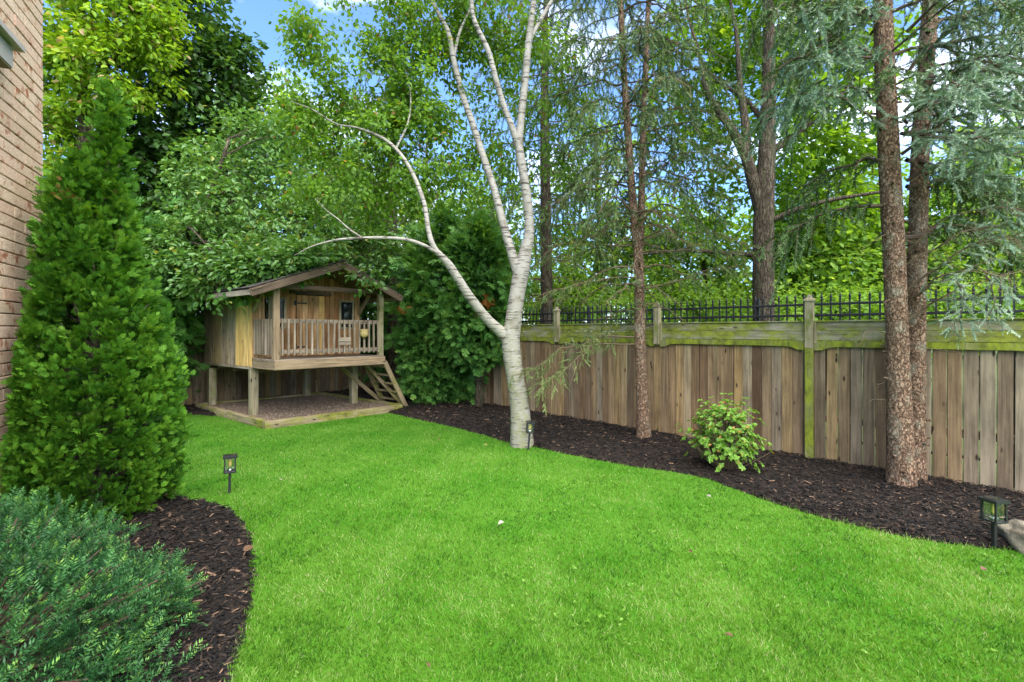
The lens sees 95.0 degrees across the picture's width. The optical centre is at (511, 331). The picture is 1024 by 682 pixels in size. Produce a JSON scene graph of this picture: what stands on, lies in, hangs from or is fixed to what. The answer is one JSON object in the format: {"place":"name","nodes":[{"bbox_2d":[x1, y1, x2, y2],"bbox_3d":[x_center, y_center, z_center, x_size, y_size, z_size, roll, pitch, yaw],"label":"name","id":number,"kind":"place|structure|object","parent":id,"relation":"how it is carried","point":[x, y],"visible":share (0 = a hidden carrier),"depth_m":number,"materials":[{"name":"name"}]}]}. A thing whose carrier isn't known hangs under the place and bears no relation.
{"place":"outdoors","nodes":[
{"label":"outdoors","id":0,"kind":"place"},
{"bbox_2d":[41,0,1023,324],"label":"sky","id":1,"kind":"structure","parent":0,"point":[257,15],"materials":[{"name":"blue"}]},
{"bbox_2d":[63,412,1023,681],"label":"lawn","id":2,"kind":"structure","parent":0,"point":[479,507],"depth_m":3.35,"materials":[{"name":"green plant"}]},
{"bbox_2d":[0,0,42,525],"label":"house","id":3,"kind":"structure","parent":2,"relation":"on","point":[21,88],"depth_m":3.85,"materials":[{"name":"brick"}]},
{"bbox_2d":[3,481,258,681],"bbox_3d":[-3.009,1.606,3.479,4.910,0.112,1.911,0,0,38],"label":"bark mulch","id":4,"kind":"object","parent":2,"relation":"on","point":[200,664],"visible":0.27,"depth_m":3.02,"materials":[{"name":"brown wood"}]},
{"bbox_2d":[0,74,199,535],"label":"arborvitae","id":5,"kind":"object","parent":4,"relation":"on","point":[59,334],"visible":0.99,"depth_m":3.87,"materials":[{"name":"green plant"}]},
{"bbox_2d":[0,485,207,681],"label":"yew bush","id":6,"kind":"object","parent":4,"relation":"on","point":[56,565],"visible":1,"depth_m":2.11,"materials":[{"name":"green plant"}]},
{"bbox_2d":[243,545,252,550],"bbox_3d":[-1.911,1.572,3.407,0.076,0.027,0.036,0,0,-43],"label":"fallen leaf","id":7,"kind":"object","parent":4,"relation":"on","point":[248,547],"visible":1,"depth_m":3.41,"materials":[{"name":"brown plant"}]},
{"bbox_2d":[76,325,382,414],"bbox_3d":[-6.021,0.640,11.309,0.198,2.220,6.585,0,0,43],"label":"wooden fence","id":8,"kind":"object","parent":2,"relation":"on","point":[231,384],"visible":0.03,"depth_m":11.35,"materials":[{"name":"brown wood"}]},
{"bbox_2d":[223,453,237,493],"bbox_3d":[-2.874,1.485,4.778,0.128,0.450,0.128,1,-1,-32],"label":"path lamp","id":9,"kind":"object","parent":2,"relation":"on","point":[228,471],"visible":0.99,"depth_m":4.76,"materials":[{"name":"black metal"}]},
{"bbox_2d":[138,95,417,315],"bbox_3d":[-4.906,-1.724,10.170,5.383,7.032,4.899,0,0,0],"label":"broadleaf tree","id":10,"kind":"object","parent":2,"relation":"on","point":[245,251],"visible":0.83,"depth_m":9.39,"materials":[{"name":"green plant"}]},
{"bbox_2d":[180,259,407,415],"bbox_3d":[-4.592,0.180,9.895,3.949,3.040,3.226,0,0,38],"label":"playhouse","id":11,"kind":"object","parent":2,"relation":"on","point":[295,327],"visible":0.84,"depth_m":9.17,"materials":[{"name":"brown wood"}]},
{"bbox_2d":[268,297,270,318],"bbox_3d":[-4.559,-0.345,8.820,0.022,0.610,0.045,0,0,43],"label":"window frame","id":12,"kind":"structure","parent":11,"relation":"in","point":[269,299],"depth_m":8.81,"materials":[{"name":"brown wood"}]},
{"bbox_2d":[271,299,283,326],"bbox_3d":[-4.482,-0.345,8.940,0.008,0.550,0.300,0,0,43],"label":"window","id":13,"kind":"structure","parent":11,"relation":"in","point":[281,300],"depth_m":9.00,"materials":[{"name":"black glass"}]},
{"bbox_2d":[284,297,285,328],"bbox_3d":[-4.364,-0.345,9.027,0.022,0.610,0.045,0,0,43],"label":"window frame","id":14,"kind":"structure","parent":11,"relation":"in","point":[284,297],"depth_m":9.02,"materials":[{"name":"brown wood"}]},
{"bbox_2d":[339,300,340,328],"bbox_3d":[-3.601,-0.345,9.841,0.022,0.610,0.045,0,0,43],"label":"window frame","id":15,"kind":"structure","parent":11,"relation":"in","point":[339,300],"depth_m":9.83,"materials":[{"name":"brown wood"}]},
{"bbox_2d":[338,337,350,344],"bbox_3d":[-3.210,0.194,8.997,0.020,0.150,0.250,0,0,43],"label":"wooden plaque","id":16,"kind":"object","parent":11,"relation":"attached to","point":[344,340],"visible":1,"depth_m":8.99,"materials":[{"name":"grey wood"}]},
{"bbox_2d":[341,302,351,326],"bbox_3d":[-3.523,-0.345,9.962,0.008,0.550,0.305,0,0,43],"label":"window","id":17,"kind":"structure","parent":11,"relation":"in","point":[346,307],"depth_m":9.96,"materials":[{"name":"black glass"}]},
{"bbox_2d":[352,301,353,328],"bbox_3d":[-3.403,-0.345,10.051,0.022,0.610,0.045,0,0,43],"label":"window frame","id":18,"kind":"structure","parent":11,"relation":"in","point":[352,301],"depth_m":10.03,"materials":[{"name":"brown wood"}]},
{"bbox_2d":[360,321,368,337],"bbox_3d":[-2.914,-0.040,9.252,0.176,0.340,0.173,0,0,0],"label":"hanging basket","id":19,"kind":"object","parent":11,"relation":"hanging from","point":[363,333],"visible":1,"depth_m":9.19,"materials":[{"name":"wicker"}]},
{"bbox_2d":[195,392,402,428],"bbox_3d":[-4.457,1.588,9.823,3.584,0.134,2.671,0,0,38],"label":"sandbox","id":20,"kind":"object","parent":2,"relation":"on","point":[283,411],"visible":0.93,"depth_m":9.39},
{"bbox_2d":[526,420,534,449],"bbox_3d":[0.239,1.481,6.518,0.118,0.460,0.118,5,1,-6],"label":"path lamp","id":21,"kind":"object","parent":2,"relation":"on","point":[532,430],"visible":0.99,"depth_m":6.50,"materials":[{"name":"black metal"}]},
{"bbox_2d":[181,385,1023,549],"bbox_3d":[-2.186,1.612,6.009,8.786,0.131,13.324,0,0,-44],"label":"bark mulch","id":22,"kind":"object","parent":2,"relation":"on","point":[927,505],"visible":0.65,"depth_m":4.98,"materials":[{"name":"brown wood"}]},
{"bbox_2d":[323,54,465,389],"bbox_3d":[-2.987,-2.899,12.152,3.725,9.302,3.824,0,0,31],"label":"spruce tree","id":23,"kind":"object","parent":22,"relation":"on","point":[391,355],"visible":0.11,"depth_m":12.17,"materials":[{"name":"green plant"}]},
{"bbox_2d":[372,203,489,404],"bbox_3d":[-1.625,-0.488,10.823,3.013,4.918,2.786,0,0,0],"label":"cedar tree","id":24,"kind":"object","parent":22,"relation":"on","point":[425,370],"visible":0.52,"depth_m":10.22,"materials":[{"name":"green plant"}]},
{"bbox_2d":[260,0,618,447],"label":"birch tree","id":25,"kind":"object","parent":22,"relation":"on","point":[403,113],"visible":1,"depth_m":6.96,"materials":[{"name":"green plant"}]},
{"bbox_2d":[420,206,538,405],"bbox_3d":[-0.769,-0.526,10.245,2.468,4.456,2.318,0,0,29],"label":"broadleaf tree","id":26,"kind":"object","parent":22,"relation":"on","point":[494,266],"visible":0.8,"depth_m":9.68,"materials":[{"name":"green plant"}]},
{"bbox_2d":[509,0,779,438],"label":"spruce tree","id":27,"kind":"object","parent":22,"relation":"on","point":[640,44],"visible":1,"depth_m":6.96,"materials":[{"name":"green plant"}]},
{"bbox_2d":[675,393,772,472],"bbox_3d":[2.485,1.187,5.494,0.975,0.940,0.877,0,0,-19],"label":"shrub","id":28,"kind":"object","parent":22,"relation":"on","point":[725,449],"visible":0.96,"depth_m":5.33,"materials":[{"name":"green plant"}]},
{"bbox_2d":[727,0,1023,487],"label":"spruce tree","id":29,"kind":"object","parent":22,"relation":"on","point":[906,287],"visible":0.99,"depth_m":4.84,"materials":[{"name":"green plant"}]},
{"bbox_2d":[997,519,1023,553],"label":"rock","id":30,"kind":"object","parent":22,"relation":"on","point":[1012,532],"visible":0.58,"depth_m":3.56,"materials":[{"name":"stone"}]},
{"bbox_2d":[385,294,1023,492],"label":"wooden fence","id":31,"kind":"object","parent":2,"relation":"on","point":[762,369],"visible":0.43,"depth_m":6.08,"materials":[{"name":"brown wood"}]},
{"bbox_2d":[977,495,1010,548],"bbox_3d":[3.654,1.488,3.559,0.128,0.445,0.128,-1,0,-9],"label":"path lamp","id":32,"kind":"object","parent":2,"relation":"on","point":[994,502],"visible":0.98,"depth_m":3.55,"materials":[{"name":"black metal"}]},
{"bbox_2d":[198,337,1014,489],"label":"ground","id":33,"kind":"structure","parent":0,"point":[875,435],"depth_m":9.35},
{"bbox_2d":[44,185,209,416],"bbox_3d":[-7.577,-0.617,8.922,3.095,4.639,3.065,0,0,-26],"label":"cedar tree","id":34,"kind":"object","parent":33,"relation":"on","point":[182,311],"visible":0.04,"depth_m":9.05,"materials":[{"name":"green plant"}]},
{"bbox_2d":[41,0,221,367],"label":"maple tree","id":35,"kind":"object","parent":33,"relation":"on","point":[72,59],"visible":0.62,"depth_m":10.74,"materials":[{"name":"green plant"}]},
{"bbox_2d":[52,0,290,228],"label":"maple tree","id":36,"kind":"object","parent":33,"relation":"on","point":[220,59],"visible":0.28,"depth_m":12.41,"materials":[{"name":"green plant"}]},
{"bbox_2d":[161,204,232,402],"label":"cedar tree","id":37,"kind":"object","parent":33,"relation":"on","point":[199,311],"visible":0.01,"depth_m":10.96,"materials":[{"name":"green plant"}]},
{"bbox_2d":[326,192,406,386],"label":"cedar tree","id":38,"kind":"object","parent":33,"relation":"on","point":[370,309],"visible":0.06,"depth_m":13.18,"materials":[{"name":"green plant"}]},
{"bbox_2d":[258,72,539,283],"bbox_3d":[-4.292,-3.680,16.124,11.168,10.862,4.055,0,0,9],"label":"leafy tree","id":39,"kind":"object","parent":33,"relation":"on","point":[487,192],"visible":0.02,"depth_m":15.91,"materials":[{"name":"green plant"}]},
{"bbox_2d":[446,0,632,323],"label":"spruce tree","id":40,"kind":"object","parent":33,"relation":"on","point":[546,194],"visible":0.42,"depth_m":11.47,"materials":[{"name":"green plant"}]},
{"bbox_2d":[523,109,683,337],"bbox_3d":[2.478,-2.702,14.777,5.384,8.917,3.926,0,0,-25],"label":"leafy tree","id":41,"kind":"object","parent":33,"relation":"on","point":[581,275],"visible":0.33,"depth_m":14.11,"materials":[{"name":"green plant"}]},
{"bbox_2d":[220,128,999,360],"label":"distant woods","id":42,"kind":"object","parent":33,"relation":"on","point":[741,275],"visible":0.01,"depth_m":26.96,"materials":[{"name":"green plant"}]},
{"bbox_2d":[608,182,752,323],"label":"leafy tree","id":43,"kind":"object","parent":33,"relation":"on","point":[703,264],"visible":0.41,"depth_m":13.17,"materials":[{"name":"green plant"}]},
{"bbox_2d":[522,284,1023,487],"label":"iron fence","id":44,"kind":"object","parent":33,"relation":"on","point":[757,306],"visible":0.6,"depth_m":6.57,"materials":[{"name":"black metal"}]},
{"bbox_2d":[523,267,1023,354],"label":"undergrowth","id":45,"kind":"object","parent":33,"relation":"on","point":[875,308],"visible":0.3,"depth_m":10.17,"materials":[{"name":"green plant"}]},
{"bbox_2d":[629,0,942,320],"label":"tall tree","id":46,"kind":"object","parent":33,"relation":"on","point":[762,177],"visible":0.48,"depth_m":9.90,"materials":[{"name":"green plant"}]},
{"bbox_2d":[736,149,934,399],"bbox_3d":[8.016,-1.618,11.578,4.595,6.762,3.755,0,0,0],"label":"leafy tree","id":47,"kind":"object","parent":33,"relation":"on","point":[837,265],"visible":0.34,"depth_m":10.94,"materials":[{"name":"green plant"}]},
{"bbox_2d":[858,106,1023,406],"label":"leafy tree","id":48,"kind":"object","parent":33,"relation":"on","point":[941,215],"visible":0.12,"depth_m":10.38,"materials":[{"name":"green plant"}]}
]}

